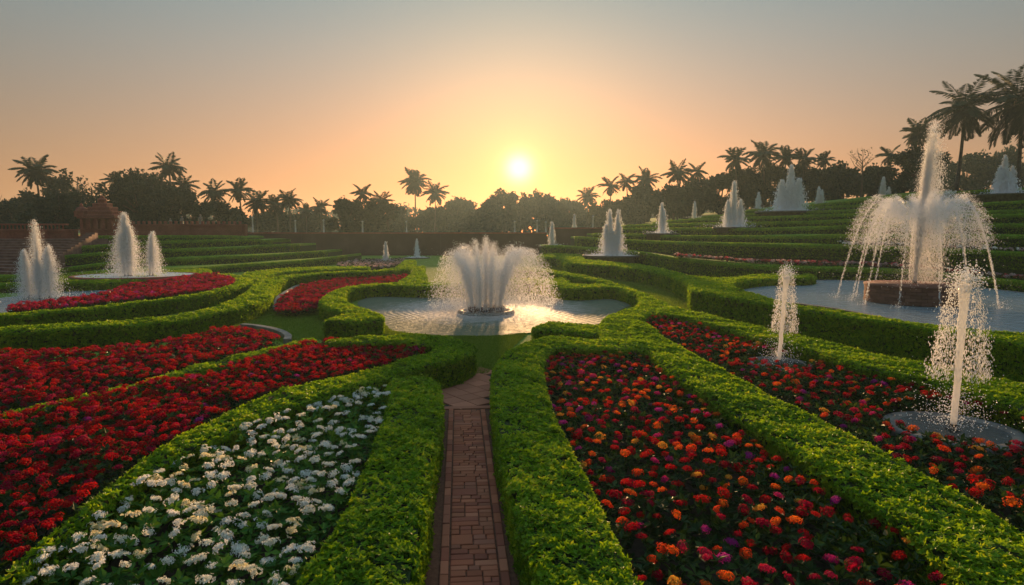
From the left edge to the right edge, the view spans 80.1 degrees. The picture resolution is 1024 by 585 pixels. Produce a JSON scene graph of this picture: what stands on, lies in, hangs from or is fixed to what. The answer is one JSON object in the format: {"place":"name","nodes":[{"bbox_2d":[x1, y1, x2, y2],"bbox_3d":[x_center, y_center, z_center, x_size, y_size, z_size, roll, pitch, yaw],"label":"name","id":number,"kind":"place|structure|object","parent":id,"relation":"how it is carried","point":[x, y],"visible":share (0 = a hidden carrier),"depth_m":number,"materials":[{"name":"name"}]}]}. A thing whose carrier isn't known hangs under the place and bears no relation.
{"place":"outdoors","nodes":[
{"label":"outdoors","id":0,"kind":"place"},
{"bbox_2d":[0,290,109,312],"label":"pool water","id":1,"kind":"structure","parent":0,"point":[5,302],"depth_m":27.30,"materials":[{"name":"grey liquid"}]},
{"bbox_2d":[0,219,95,300],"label":"fountain","id":2,"kind":"object","parent":1,"relation":"in","point":[39,275],"visible":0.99,"depth_m":27.02,"materials":[{"name":"liquid"}]},
{"bbox_2d":[0,233,111,273],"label":"stone steps","id":3,"kind":"structure","parent":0,"point":[10,250],"depth_m":50.27,"materials":[{"name":"stone"}]},
{"bbox_2d":[98,235,263,242],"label":"grass terrace","id":4,"kind":"structure","parent":0,"point":[171,237],"depth_m":62.66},
{"bbox_2d":[74,195,128,235],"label":"pavilion","id":5,"kind":"structure","parent":4,"relation":"on","point":[101,217],"depth_m":58.23,"materials":[{"name":"red stone"}]},
{"bbox_2d":[81,238,290,253],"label":"grass terrace","id":6,"kind":"structure","parent":0,"point":[171,244],"depth_m":58.04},
{"bbox_2d":[0,236,687,397],"bbox_3d":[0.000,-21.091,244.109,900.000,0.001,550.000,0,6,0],"label":"ground","id":7,"kind":"structure","parent":0,"point":[431,263],"depth_m":41.58,"materials":[{"name":"plant"}]},
{"bbox_2d":[0,224,78,238],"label":"sandstone wall","id":8,"kind":"structure","parent":7,"relation":"on","point":[21,233],"depth_m":57.24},
{"bbox_2d":[5,272,236,313],"bbox_3d":[-15.455,-0.075,27.989,4.891,0.842,17.320,-1,6,-7],"label":"flower bed","id":9,"kind":"object","parent":7,"relation":"on","point":[181,285],"visible":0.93,"depth_m":24.85,"materials":[{"name":"plant"}]},
{"bbox_2d":[0,273,253,326],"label":"clipped hedge","id":10,"kind":"object","parent":7,"relation":"on","point":[130,310],"visible":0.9,"depth_m":21.04,"materials":[{"name":"green plant"}]},
{"bbox_2d":[46,267,211,291],"bbox_3d":[-23.271,-0.873,36.959,8.103,0.755,12.417,0,6,0],"label":"clipped hedge","id":11,"kind":"object","parent":7,"relation":"on","point":[91,284],"visible":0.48,"depth_m":31.73,"materials":[{"name":"green plant"}]},
{"bbox_2d":[68,212,194,281],"bbox_3d":[-21.968,-2.595,35.164,6.591,4.154,6.256,2,6,23],"label":"fountain","id":12,"kind":"object","parent":7,"relation":"on","point":[126,250],"visible":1,"depth_m":34.50,"materials":[{"name":"white liquid"}]},
{"bbox_2d":[125,231,164,276],"bbox_3d":[-20.744,-2.247,35.230,3.045,2.649,3.821,-2,6,-22],"label":"fountain","id":13,"kind":"object","parent":12,"relation":"on","point":[152,261],"visible":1,"depth_m":34.94,"materials":[{"name":"liquid"}]},
{"bbox_2d":[0,325,280,413],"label":"flower bed","id":14,"kind":"object","parent":7,"relation":"on","point":[37,377],"visible":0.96,"depth_m":12.27,"materials":[{"name":"plant"}]},
{"bbox_2d":[0,337,319,442],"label":"clipped hedge","id":15,"kind":"object","parent":7,"relation":"on","point":[199,368],"visible":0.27,"depth_m":11.63,"materials":[{"name":"green plant"}]},
{"bbox_2d":[128,221,247,235],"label":"sandstone wall","id":16,"kind":"structure","parent":7,"relation":"on","point":[202,228],"depth_m":70.62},
{"bbox_2d":[64,243,315,265],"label":"grass terrace","id":17,"kind":"structure","parent":7,"relation":"on","point":[79,259],"depth_m":53.17,"materials":[{"name":"plant"}]},
{"bbox_2d":[57,249,341,272],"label":"grass terrace","id":18,"kind":"structure","parent":7,"relation":"on","point":[209,259],"depth_m":49.84,"materials":[{"name":"plant"}]},
{"bbox_2d":[16,384,390,584],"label":"flower bed","id":19,"kind":"object","parent":7,"relation":"on","point":[273,518],"visible":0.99,"depth_m":5.65,"materials":[{"name":"plant"}]},
{"bbox_2d":[0,259,416,351],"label":"clipped hedge","id":20,"kind":"object","parent":7,"relation":"on","point":[255,300],"visible":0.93,"depth_m":17.02,"materials":[{"name":"green plant"}]},
{"bbox_2d":[57,253,361,275],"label":"grass terrace","id":21,"kind":"structure","parent":7,"relation":"on","point":[265,265],"depth_m":48.53,"materials":[{"name":"plant"}]},
{"bbox_2d":[0,336,425,576],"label":"flower bed","id":22,"kind":"object","parent":7,"relation":"on","point":[55,476],"visible":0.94,"depth_m":8.15,"materials":[{"name":"plant"}]},
{"bbox_2d":[0,333,477,584],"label":"clipped hedge","id":23,"kind":"object","parent":7,"relation":"on","point":[446,361],"visible":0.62,"depth_m":8.18,"materials":[{"name":"green plant"}]},
{"bbox_2d":[242,265,370,282],"bbox_3d":[-13.981,-1.060,38.700,5.541,0.826,12.857,2,6,17],"label":"clipped hedge","id":24,"kind":"object","parent":7,"relation":"on","point":[256,276],"visible":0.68,"depth_m":39.91,"materials":[{"name":"green plant"}]},
{"bbox_2d":[273,274,407,317],"bbox_3d":[-8.660,-0.152,30.173,4.785,0.592,18.128,0,6,0],"label":"flower bed","id":25,"kind":"object","parent":7,"relation":"on","point":[304,297],"visible":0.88,"depth_m":27.77,"materials":[{"name":"plant"}]},
{"bbox_2d":[295,373,445,584],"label":"clipped hedge","id":26,"kind":"object","parent":7,"relation":"on","point":[383,533],"visible":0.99,"depth_m":5.53,"materials":[{"name":"green plant"}]},
{"bbox_2d":[336,257,404,269],"bbox_3d":[-12.848,-2.673,55.992,5.920,0.756,15.526,0,6,0],"label":"flower bed","id":27,"kind":"object","parent":7,"relation":"on","point":[376,264],"visible":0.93,"depth_m":53.43,"materials":[{"name":"plant"}]},
{"bbox_2d":[318,281,473,338],"bbox_3d":[-4.430,0.418,23.430,6.390,0.786,13.334,0,6,0],"label":"clipped hedge","id":28,"kind":"object","parent":7,"relation":"on","point":[340,315],"visible":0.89,"depth_m":21.09,"materials":[{"name":"green plant"}]},
{"bbox_2d":[248,232,546,255],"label":"retaining wall","id":29,"kind":"structure","parent":7,"relation":"on","point":[401,243],"depth_m":78.92,"materials":[{"name":"red stone"}]},
{"bbox_2d":[225,266,688,373],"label":"grass","id":30,"kind":"structure","parent":7,"relation":"on","point":[488,346],"depth_m":18.91,"materials":[{"name":"plant"}]},
{"bbox_2d":[495,267,616,284],"bbox_3d":[2.809,-0.741,34.981,3.900,0.902,14.269,-3,6,-29],"label":"clipped hedge","id":31,"kind":"object","parent":7,"relation":"on","point":[575,278],"visible":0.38,"depth_m":33.85,"materials":[{"name":"green plant"}]},
{"bbox_2d":[530,321,598,339],"bbox_3d":[1.612,1.156,16.294,2.181,0.637,1.602,3,7,30],"label":"clipped hedge","id":32,"kind":"object","parent":7,"relation":"on","point":[571,330],"visible":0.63,"depth_m":15.96,"materials":[{"name":"green plant"}]},
{"bbox_2d":[489,334,645,584],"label":"clipped hedge","id":33,"kind":"object","parent":7,"relation":"on","point":[558,529],"visible":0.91,"depth_m":5.99,"materials":[{"name":"green plant"}]},
{"bbox_2d":[548,227,613,244],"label":"retaining wall","id":34,"kind":"structure","parent":7,"relation":"on","point":[563,235],"depth_m":78.01,"materials":[{"name":"red stone"}]},
{"bbox_2d":[494,277,670,341],"bbox_3d":[3.227,0.415,23.494,5.814,0.806,18.716,-1,6,-11],"label":"clipped hedge","id":35,"kind":"object","parent":7,"relation":"on","point":[642,308],"visible":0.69,"depth_m":25.91,"materials":[{"name":"green plant"}]},
{"bbox_2d":[544,350,946,584],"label":"flower bed","id":36,"kind":"object","parent":7,"relation":"on","point":[682,499],"visible":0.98,"depth_m":6.17,"materials":[{"name":"plant"}]},
{"bbox_2d":[537,253,1023,382],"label":"clipped hedge","id":37,"kind":"object","parent":7,"relation":"on","point":[730,298],"visible":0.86,"depth_m":17.14,"materials":[{"name":"green plant"}]},
{"bbox_2d":[539,244,1023,291],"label":"grass terrace","id":38,"kind":"structure","parent":7,"relation":"on","point":[705,267],"depth_m":34.63,"materials":[{"name":"plant"}]},
{"bbox_2d":[579,209,639,263],"bbox_3d":[8.662,-4.380,50.027,6.725,5.050,5.850,0,6,0],"label":"fountain","id":39,"kind":"object","parent":38,"relation":"on","point":[612,246],"visible":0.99,"depth_m":50.03,"materials":[{"name":"liquid"}]},
{"bbox_2d":[674,252,1023,279],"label":"flower bed","id":40,"kind":"object","parent":38,"relation":"on","point":[869,264],"visible":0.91,"depth_m":34.23,"materials":[{"name":"plant"}]},
{"bbox_2d":[570,236,1023,279],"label":"grass terrace","id":41,"kind":"structure","parent":7,"relation":"on","point":[1012,262],"depth_m":39.48,"materials":[{"name":"plant"}]},
{"bbox_2d":[626,319,1023,584],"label":"clipped hedge","id":42,"kind":"object","parent":7,"relation":"on","point":[956,538],"visible":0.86,"depth_m":6.00,"materials":[{"name":"green plant"}]},
{"bbox_2d":[645,314,1023,534],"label":"flower bed","id":43,"kind":"object","parent":7,"relation":"on","point":[828,399],"visible":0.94,"depth_m":9.09,"materials":[{"name":"plant"}]},
{"bbox_2d":[744,262,813,382],"bbox_3d":[5.564,0.539,12.567,1.320,2.457,1.434,0,6,0],"label":"fountain","id":44,"kind":"object","parent":43,"relation":"on","point":[781,321],"visible":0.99,"depth_m":12.56,"materials":[{"name":"white liquid"}]},
{"bbox_2d":[880,254,1023,471],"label":"fountain","id":45,"kind":"object","parent":43,"relation":"on","point":[954,424],"visible":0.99,"depth_m":8.32,"materials":[{"name":"white liquid"}]},
{"bbox_2d":[655,306,1023,432],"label":"clipped hedge","id":46,"kind":"object","parent":7,"relation":"on","point":[1006,393],"visible":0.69,"depth_m":11.20,"materials":[{"name":"green plant"}]},
{"bbox_2d":[424,367,522,584],"bbox_3d":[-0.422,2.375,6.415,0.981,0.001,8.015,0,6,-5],"label":"brick path","id":47,"kind":"structure","parent":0,"point":[432,574],"depth_m":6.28,"materials":[{"name":"brick"}]},
{"bbox_2d":[357,292,630,335],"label":"pool water","id":48,"kind":"structure","parent":0,"point":[596,311],"depth_m":21.87,"materials":[{"name":"liquid"}]},
{"bbox_2d":[379,234,568,324],"bbox_3d":[-0.841,-0.656,22.278,8.150,3.007,9.383,0,6,0],"label":"fountain","id":49,"kind":"object","parent":48,"relation":"in","point":[473,279],"visible":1,"depth_m":22.27,"materials":[{"name":"liquid"}]},
{"bbox_2d":[0,0,1023,235],"label":"sky","id":50,"kind":"structure","parent":0,"point":[319,99],"materials":[{"name":"orange"}]},
{"bbox_2d":[78,191,947,234],"bbox_3d":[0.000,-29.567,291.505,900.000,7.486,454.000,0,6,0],"label":"hill","id":51,"kind":"structure","parent":0,"point":[714,213],"depth_m":74.75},
{"bbox_2d":[0,198,23,228],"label":"bush","id":52,"kind":"object","parent":51,"relation":"on","point":[10,209],"visible":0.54,"depth_m":90.76,"materials":[{"name":"green plant"}]},
{"bbox_2d":[8,154,59,195],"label":"palm tree","id":53,"kind":"object","parent":51,"relation":"on","point":[36,172],"visible":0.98,"depth_m":82.47,"materials":[{"name":"green plant"}]},
{"bbox_2d":[13,190,89,230],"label":"bush","id":54,"kind":"object","parent":51,"relation":"on","point":[51,207],"visible":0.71,"depth_m":78.02,"materials":[{"name":"green plant"}]},
{"bbox_2d":[40,168,79,228],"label":"tree","id":55,"kind":"object","parent":51,"relation":"on","point":[62,182],"visible":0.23,"depth_m":94.20,"materials":[{"name":"green plant"}]},
{"bbox_2d":[68,176,110,205],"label":"tree","id":56,"kind":"object","parent":51,"relation":"on","point":[86,195],"visible":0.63,"depth_m":86.72,"materials":[{"name":"green plant"}]},
{"bbox_2d":[101,167,174,223],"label":"tree","id":57,"kind":"object","parent":51,"relation":"on","point":[132,186],"visible":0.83,"depth_m":81.31,"materials":[{"name":"green plant"}]},
{"bbox_2d":[123,170,198,223],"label":"tree","id":58,"kind":"object","parent":51,"relation":"on","point":[184,196],"visible":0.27,"depth_m":84.11,"materials":[{"name":"green plant"}]},
{"bbox_2d":[148,152,186,184],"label":"palm tree","id":59,"kind":"object","parent":51,"relation":"on","point":[169,169],"visible":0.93,"depth_m":88.20,"materials":[{"name":"green plant"}]},
{"bbox_2d":[167,191,215,223],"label":"tree","id":60,"kind":"object","parent":51,"relation":"on","point":[205,209],"visible":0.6,"depth_m":86.35,"materials":[{"name":"green plant"}]},
{"bbox_2d":[195,198,244,223],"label":"tree","id":61,"kind":"object","parent":51,"relation":"on","point":[222,211],"visible":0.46,"depth_m":92.07,"materials":[{"name":"green plant"}]},
{"bbox_2d":[242,190,273,231],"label":"palm tree","id":62,"kind":"object","parent":51,"relation":"on","point":[255,204],"visible":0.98,"depth_m":103.73,"materials":[{"name":"green plant"}]},
{"bbox_2d":[249,210,293,231],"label":"bush","id":63,"kind":"object","parent":51,"relation":"on","point":[267,221],"visible":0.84,"depth_m":132.92,"materials":[{"name":"green plant"}]},
{"bbox_2d":[275,211,333,231],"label":"bush","id":64,"kind":"object","parent":51,"relation":"on","point":[312,223],"visible":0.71,"depth_m":136.12,"materials":[{"name":"green plant"}]},
{"bbox_2d":[325,195,355,231],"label":"bush","id":65,"kind":"object","parent":51,"relation":"on","point":[342,209],"visible":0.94,"depth_m":113.67,"materials":[{"name":"green plant"}]},
{"bbox_2d":[349,197,385,231],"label":"bush","id":66,"kind":"object","parent":51,"relation":"on","point":[369,216],"visible":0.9,"depth_m":115.65,"materials":[{"name":"green plant"}]},
{"bbox_2d":[376,199,400,231],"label":"bush","id":67,"kind":"object","parent":51,"relation":"on","point":[390,211],"visible":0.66,"depth_m":118.47,"materials":[{"name":"green plant"}]},
{"bbox_2d":[388,205,418,231],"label":"bush","id":68,"kind":"object","parent":51,"relation":"on","point":[399,223],"visible":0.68,"depth_m":166.35,"materials":[{"name":"green plant"}]},
{"bbox_2d":[398,167,431,231],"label":"palm tree","id":69,"kind":"object","parent":51,"relation":"on","point":[414,181],"visible":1,"depth_m":186.29,"materials":[{"name":"green plant"}]},
{"bbox_2d":[416,204,453,231],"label":"tree","id":70,"kind":"object","parent":51,"relation":"on","point":[444,220],"visible":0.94,"depth_m":196.34,"materials":[{"name":"green plant"}]},
{"bbox_2d":[443,196,480,231],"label":"tree","id":71,"kind":"object","parent":51,"relation":"on","point":[461,211],"visible":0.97,"depth_m":210.74,"materials":[{"name":"green plant"}]},
{"bbox_2d":[78,198,846,232],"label":"woodland","id":72,"kind":"object","parent":51,"relation":"on","point":[409,211],"visible":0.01,"depth_m":277.94,"materials":[{"name":"green plant"}]},
{"bbox_2d":[474,198,505,231],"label":"tree","id":73,"kind":"object","parent":51,"relation":"on","point":[490,216],"visible":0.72,"depth_m":220.74,"materials":[{"name":"green plant"}]},
{"bbox_2d":[487,188,520,231],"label":"tree","id":74,"kind":"object","parent":51,"relation":"on","point":[505,199],"visible":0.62,"depth_m":227.63,"materials":[{"name":"green plant"}]},
{"bbox_2d":[507,192,542,231],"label":"tree","id":75,"kind":"object","parent":51,"relation":"on","point":[522,217],"visible":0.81,"depth_m":230.36,"materials":[{"name":"green plant"}]},
{"bbox_2d":[530,188,559,232],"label":"tree","id":76,"kind":"object","parent":51,"relation":"on","point":[546,201],"visible":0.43,"depth_m":230.43,"materials":[{"name":"green plant"}]},
{"bbox_2d":[542,197,582,229],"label":"tree","id":77,"kind":"object","parent":51,"relation":"on","point":[558,213],"visible":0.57,"depth_m":220.64,"materials":[{"name":"green plant"}]},
{"bbox_2d":[585,199,617,226],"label":"tree","id":78,"kind":"object","parent":51,"relation":"on","point":[598,214],"visible":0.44,"depth_m":150.69,"materials":[{"name":"green plant"}]},
{"bbox_2d":[622,180,670,223],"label":"tree","id":79,"kind":"object","parent":51,"relation":"on","point":[640,193],"visible":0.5,"depth_m":134.07,"materials":[{"name":"green plant"}]},
{"bbox_2d":[643,183,692,219],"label":"tree","id":80,"kind":"object","parent":51,"relation":"on","point":[669,193],"visible":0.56,"depth_m":114.47,"materials":[{"name":"green plant"}]},
{"bbox_2d":[660,158,693,219],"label":"palm tree","id":81,"kind":"object","parent":51,"relation":"on","point":[679,175],"visible":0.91,"depth_m":115.71,"materials":[{"name":"green plant"}]},
{"bbox_2d":[671,175,720,217],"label":"tree","id":82,"kind":"object","parent":51,"relation":"on","point":[684,200],"visible":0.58,"depth_m":111.49,"materials":[{"name":"green plant"}]},
{"bbox_2d":[693,172,738,213],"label":"tree","id":83,"kind":"object","parent":51,"relation":"on","point":[703,196],"visible":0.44,"depth_m":102.50,"materials":[{"name":"green plant"}]},
{"bbox_2d":[717,147,752,185],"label":"palm tree","id":84,"kind":"object","parent":51,"relation":"on","point":[736,159],"visible":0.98,"depth_m":95.96,"materials":[{"name":"green plant"}]},
{"bbox_2d":[721,165,770,209],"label":"tree","id":85,"kind":"object","parent":51,"relation":"on","point":[746,197],"visible":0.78,"depth_m":97.48,"materials":[{"name":"green plant"}]},
{"bbox_2d":[742,140,782,207],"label":"palm tree","id":86,"kind":"object","parent":51,"relation":"on","point":[762,154],"visible":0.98,"depth_m":95.84,"materials":[{"name":"green plant"}]},
{"bbox_2d":[744,160,798,206],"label":"tree","id":87,"kind":"object","parent":51,"relation":"on","point":[773,171],"visible":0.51,"depth_m":96.48,"materials":[{"name":"green plant"}]},
{"bbox_2d":[802,166,842,201],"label":"tree","id":88,"kind":"object","parent":51,"relation":"on","point":[813,174],"visible":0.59,"depth_m":93.75,"materials":[{"name":"green plant"}]},
{"bbox_2d":[645,209,1023,224],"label":"grass terrace","id":89,"kind":"structure","parent":51,"relation":"on","point":[811,217],"depth_m":57.07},
{"bbox_2d":[818,160,861,199],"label":"tree","id":90,"kind":"object","parent":51,"relation":"on","point":[837,176],"visible":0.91,"depth_m":91.33,"materials":[{"name":"green plant"}]},
{"bbox_2d":[849,163,890,196],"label":"tree","id":91,"kind":"object","parent":51,"relation":"on","point":[868,190],"visible":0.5,"depth_m":89.87,"materials":[{"name":"green plant"}]},
{"bbox_2d":[865,162,904,195],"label":"tree","id":92,"kind":"object","parent":51,"relation":"on","point":[885,171],"visible":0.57,"depth_m":88.41,"materials":[{"name":"green plant"}]},
{"bbox_2d":[772,187,1023,208],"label":"grass terrace","id":93,"kind":"structure","parent":51,"relation":"on","point":[863,201],"depth_m":65.65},
{"bbox_2d":[923,74,1011,190],"bbox_3d":[46.250,-16.098,62.750,6.865,11.138,8.143,3,6,25],"label":"palm tree","id":94,"kind":"object","parent":93,"relation":"on","point":[965,115],"visible":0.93,"depth_m":62.02,"materials":[{"name":"green plant"}]},
{"bbox_2d":[953,65,1023,186],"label":"palm tree","id":95,"kind":"object","parent":93,"relation":"on","point":[1013,107],"visible":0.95,"depth_m":59.62,"materials":[{"name":"green plant"}]},
{"bbox_2d":[962,155,1023,202],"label":"fountain","id":96,"kind":"object","parent":93,"relation":"on","point":[1004,185],"visible":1,"depth_m":56.39,"materials":[{"name":"liquid"}]},
{"bbox_2d":[899,117,940,146],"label":"palm tree","id":97,"kind":"object","parent":51,"relation":"on","point":[919,130],"visible":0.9,"depth_m":76.15,"materials":[{"name":"green plant"}]},
{"bbox_2d":[889,141,952,192],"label":"tree","id":98,"kind":"object","parent":51,"relation":"on","point":[907,161],"visible":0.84,"depth_m":74.28,"materials":[{"name":"green plant"}]},
{"bbox_2d":[929,161,962,190],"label":"tree","id":99,"kind":"object","parent":51,"relation":"on","point":[951,168],"visible":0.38,"depth_m":114.11,"materials":[{"name":"green plant"}]},
{"bbox_2d":[957,149,1000,190],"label":"tree","id":100,"kind":"object","parent":51,"relation":"on","point":[977,167],"visible":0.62,"depth_m":114.09,"materials":[{"name":"green plant"}]},
{"bbox_2d":[984,141,1023,188],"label":"tree","id":101,"kind":"object","parent":51,"relation":"on","point":[1011,153],"visible":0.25,"depth_m":113.30,"materials":[{"name":"green plant"}]},
{"bbox_2d":[587,233,1023,251],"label":"grass terrace","id":102,"kind":"structure","parent":0,"point":[1012,240],"depth_m":44.64,"materials":[{"name":"plant"}]},
{"bbox_2d":[643,202,679,240],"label":"fountain","id":103,"kind":"object","parent":102,"relation":"on","point":[655,235],"visible":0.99,"depth_m":59.56,"materials":[{"name":"white liquid"}]},
{"bbox_2d":[621,223,1023,234],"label":"grass terrace","id":104,"kind":"structure","parent":0,"point":[1009,228],"depth_m":48.66,"materials":[{"name":"plant"}]},
{"bbox_2d":[712,180,765,232],"bbox_3d":[20.449,-7.446,55.759,6.255,5.896,9.142,0,6,0],"label":"fountain","id":105,"kind":"object","parent":104,"relation":"on","point":[730,219],"visible":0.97,"depth_m":56.83,"materials":[{"name":"white liquid"}]},
{"bbox_2d":[621,213,1023,227],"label":"grass terrace","id":106,"kind":"structure","parent":0,"point":[1011,218],"depth_m":52.09,"materials":[{"name":"plant"}]},
{"bbox_2d":[689,200,1023,218],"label":"grass terrace","id":107,"kind":"structure","parent":0,"point":[1009,205],"depth_m":52.84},
{"bbox_2d":[755,164,816,215],"bbox_3d":[30.090,-10.773,65.428,7.466,5.984,8.842,4,7,38],"label":"fountain","id":108,"kind":"object","parent":107,"relation":"on","point":[788,202],"visible":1,"depth_m":64.92,"materials":[{"name":"white liquid"}]},
{"bbox_2d":[744,280,1023,332],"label":"pool water","id":109,"kind":"structure","parent":0,"point":[1010,319],"depth_m":20.92,"materials":[{"name":"grey liquid"}]},
{"bbox_2d":[819,120,1010,310],"bbox_3d":[14.752,-2.838,21.632,9.962,6.504,8.939,0,6,0],"label":"fountain","id":110,"kind":"object","parent":109,"relation":"in","point":[914,291],"visible":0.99,"depth_m":21.33,"materials":[{"name":"liquid"}]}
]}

